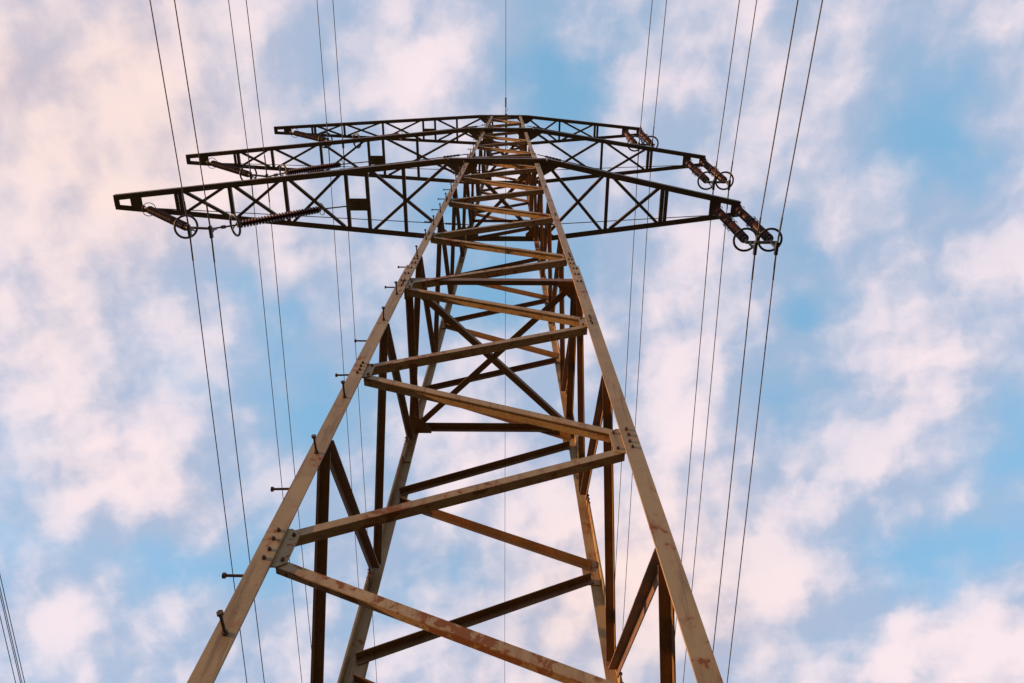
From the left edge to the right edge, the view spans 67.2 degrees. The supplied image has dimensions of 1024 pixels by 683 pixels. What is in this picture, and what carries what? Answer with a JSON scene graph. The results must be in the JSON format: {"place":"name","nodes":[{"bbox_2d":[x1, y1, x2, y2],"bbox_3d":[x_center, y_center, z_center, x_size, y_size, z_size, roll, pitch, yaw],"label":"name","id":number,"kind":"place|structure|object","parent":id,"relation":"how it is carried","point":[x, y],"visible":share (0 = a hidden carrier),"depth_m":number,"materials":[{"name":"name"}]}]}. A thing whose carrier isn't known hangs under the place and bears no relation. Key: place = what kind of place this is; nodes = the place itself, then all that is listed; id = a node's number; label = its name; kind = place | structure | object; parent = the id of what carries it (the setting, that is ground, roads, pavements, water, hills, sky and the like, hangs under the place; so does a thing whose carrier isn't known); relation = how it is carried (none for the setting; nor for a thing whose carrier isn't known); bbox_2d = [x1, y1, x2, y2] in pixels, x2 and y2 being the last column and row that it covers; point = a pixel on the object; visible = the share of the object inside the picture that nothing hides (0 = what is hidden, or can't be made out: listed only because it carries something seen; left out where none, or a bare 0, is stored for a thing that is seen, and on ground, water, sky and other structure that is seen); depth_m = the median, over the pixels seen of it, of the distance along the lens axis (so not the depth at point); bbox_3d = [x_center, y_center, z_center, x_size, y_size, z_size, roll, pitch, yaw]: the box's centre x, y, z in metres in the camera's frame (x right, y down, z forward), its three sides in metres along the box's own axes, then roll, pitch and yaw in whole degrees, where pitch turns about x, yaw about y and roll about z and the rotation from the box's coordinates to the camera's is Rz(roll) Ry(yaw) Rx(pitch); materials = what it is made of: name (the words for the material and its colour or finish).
{"place":"outdoors","nodes":[
{"label":"outdoors","id":0,"kind":"place"},
{"bbox_2d":[0,616,15,682],"bbox_3d":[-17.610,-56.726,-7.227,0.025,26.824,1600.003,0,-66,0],"label":"distant power line","id":1,"kind":"object","parent":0,"point":[7,649],"depth_m":27.39,"materials":[{"name":"black metal"}]},
{"bbox_2d":[0,595,20,682],"bbox_3d":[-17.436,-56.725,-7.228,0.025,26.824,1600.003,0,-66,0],"label":"distant power line","id":2,"kind":"object","parent":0,"point":[10,638],"visible":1,"depth_m":27.26,"materials":[{"name":"black metal"}]},
{"bbox_2d":[0,588,21,681],"bbox_3d":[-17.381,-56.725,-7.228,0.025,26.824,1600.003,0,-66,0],"label":"distant power line","id":3,"kind":"object","parent":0,"point":[10,634],"visible":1,"depth_m":27.19,"materials":[{"name":"black metal"}]},
{"bbox_2d":[0,575,24,682],"bbox_3d":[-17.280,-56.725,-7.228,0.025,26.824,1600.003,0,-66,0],"label":"distant power line","id":4,"kind":"object","parent":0,"point":[12,628],"visible":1,"depth_m":27.12,"materials":[{"name":"black metal"}]},
{"bbox_2d":[0,0,1023,682],"label":"sky","id":5,"kind":"structure","parent":0,"point":[884,536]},
{"bbox_3d":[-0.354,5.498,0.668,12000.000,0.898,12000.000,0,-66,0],"label":"ground","id":6,"kind":"structure","parent":0,"visible":0},
{"bbox_2d":[113,114,741,682],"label":"transmission tower","id":7,"kind":"structure","parent":6,"relation":"on","point":[665,574],"depth_m":10.53,"materials":[{"name":"metal"}]},
{"bbox_2d":[141,202,356,238],"bbox_3d":[-7.690,-3.406,21.269,6.356,2.856,0.661,0,-66,0],"label":"insulator set","id":8,"kind":"object","parent":7,"relation":"hanging from","point":[175,222],"visible":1,"depth_m":20.97,"materials":[{"name":"brown ceramic"}]},
{"bbox_2d":[149,0,246,682],"bbox_3d":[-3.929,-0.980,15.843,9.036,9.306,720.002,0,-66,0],"label":"power line","id":9,"kind":"object","parent":8,"relation":"attached to","point":[198,304],"visible":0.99,"depth_m":20.53,"materials":[{"name":"black metal"}]},
{"bbox_2d":[174,0,264,682],"bbox_3d":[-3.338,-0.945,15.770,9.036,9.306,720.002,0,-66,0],"label":"power line","id":10,"kind":"object","parent":8,"relation":"attached to","point":[219,307],"visible":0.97,"depth_m":20.46,"materials":[{"name":"black metal"}]},
{"bbox_2d":[205,158,374,179],"bbox_3d":[-8.357,-6.176,27.672,6.488,3.146,0.662,0,-66,0],"label":"insulator set","id":11,"kind":"object","parent":7,"relation":"hanging from","point":[241,172],"visible":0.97,"depth_m":27.59,"materials":[{"name":"brown ceramic"}]},
{"bbox_2d":[228,0,301,680],"bbox_3d":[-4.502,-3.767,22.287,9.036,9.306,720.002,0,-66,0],"label":"power line","id":12,"kind":"object","parent":11,"relation":"attached to","point":[263,301],"visible":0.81,"depth_m":27.68,"materials":[{"name":"black metal"}]},
{"bbox_2d":[246,0,310,641],"bbox_3d":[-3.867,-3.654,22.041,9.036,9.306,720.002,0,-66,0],"label":"power line","id":13,"kind":"object","parent":11,"relation":"attached to","point":[277,285],"visible":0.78,"depth_m":27.26,"materials":[{"name":"black metal"}]},
{"bbox_2d":[289,128,401,148],"bbox_3d":[-6.734,-8.572,32.304,6.203,3.446,0.660,0,-66,0],"label":"insulator set","id":14,"kind":"object","parent":7,"relation":"hanging from","point":[319,138],"visible":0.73,"depth_m":32.09,"materials":[{"name":"brown ceramic"}]},
{"bbox_2d":[317,3,358,587],"bbox_3d":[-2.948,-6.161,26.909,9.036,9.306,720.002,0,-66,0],"label":"power line","id":15,"kind":"object","parent":14,"relation":"attached to","point":[336,260],"visible":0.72,"depth_m":32.50,"materials":[{"name":"black metal"}]},
{"bbox_2d":[333,4,376,679],"bbox_3d":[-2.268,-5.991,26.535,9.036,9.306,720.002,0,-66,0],"label":"power line","id":16,"kind":"object","parent":14,"relation":"attached to","point":[351,284],"visible":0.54,"depth_m":32.50,"materials":[{"name":"black metal"}]},
{"bbox_2d":[504,97,507,682],"bbox_3d":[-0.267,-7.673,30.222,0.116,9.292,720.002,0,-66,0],"label":"earth wire","id":17,"kind":"object","parent":7,"relation":"attached to","point":[505,303],"visible":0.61,"depth_m":36.75,"materials":[{"name":"metal"}]},
{"bbox_2d":[623,130,658,151],"bbox_3d":[5.274,-8.436,32.075,1.282,3.695,0.642,0,-66,0],"label":"insulator set","id":18,"kind":"object","parent":7,"relation":"hanging from","point":[643,136],"visible":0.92,"depth_m":31.11,"materials":[{"name":"brown ceramic"}]},
{"bbox_2d":[615,0,652,574],"bbox_3d":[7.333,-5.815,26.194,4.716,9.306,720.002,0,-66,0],"label":"power line","id":19,"kind":"object","parent":18,"relation":"attached to","point":[632,263],"visible":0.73,"depth_m":31.82,"materials":[{"name":"black metal"}]},
{"bbox_2d":[622,0,666,630],"bbox_3d":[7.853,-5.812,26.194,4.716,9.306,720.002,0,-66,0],"label":"power line","id":20,"kind":"object","parent":18,"relation":"attached to","point":[643,293],"visible":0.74,"depth_m":32.21,"materials":[{"name":"black metal"}]},
{"bbox_2d":[684,159,733,189],"bbox_3d":[6.868,-5.949,27.156,1.242,3.995,0.642,0,-66,0],"label":"insulator set","id":21,"kind":"object","parent":7,"relation":"hanging from","point":[703,177],"visible":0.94,"depth_m":26.07,"materials":[{"name":"brown ceramic"}]},
{"bbox_2d":[675,0,739,632],"bbox_3d":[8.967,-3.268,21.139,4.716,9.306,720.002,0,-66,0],"label":"power line","id":22,"kind":"object","parent":21,"relation":"attached to","point":[705,280],"visible":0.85,"depth_m":26.36,"materials":[{"name":"black metal"}]},
{"bbox_2d":[683,0,756,682],"bbox_3d":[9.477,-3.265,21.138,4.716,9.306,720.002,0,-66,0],"label":"power line","id":23,"kind":"object","parent":21,"relation":"attached to","point":[718,300],"visible":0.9,"depth_m":26.50,"materials":[{"name":"black metal"}]},
{"bbox_2d":[712,206,782,254],"bbox_3d":[6.245,-3.068,20.658,1.272,3.975,0.642,0,-66,0],"label":"insulator set","id":24,"kind":"object","parent":7,"relation":"hanging from","point":[738,232],"visible":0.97,"depth_m":19.78,"materials":[{"name":"brown ceramic"}]},
{"bbox_2d":[713,0,798,651],"bbox_3d":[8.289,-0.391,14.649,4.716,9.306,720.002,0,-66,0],"label":"power line","id":25,"kind":"object","parent":24,"relation":"attached to","point":[749,307],"visible":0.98,"depth_m":19.23,"materials":[{"name":"black metal"}]},
{"bbox_2d":[727,0,822,682],"bbox_3d":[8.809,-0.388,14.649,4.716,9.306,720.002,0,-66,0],"label":"power line","id":26,"kind":"object","parent":24,"relation":"attached to","point":[768,319],"visible":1,"depth_m":19.32,"materials":[{"name":"black metal"}]}
]}

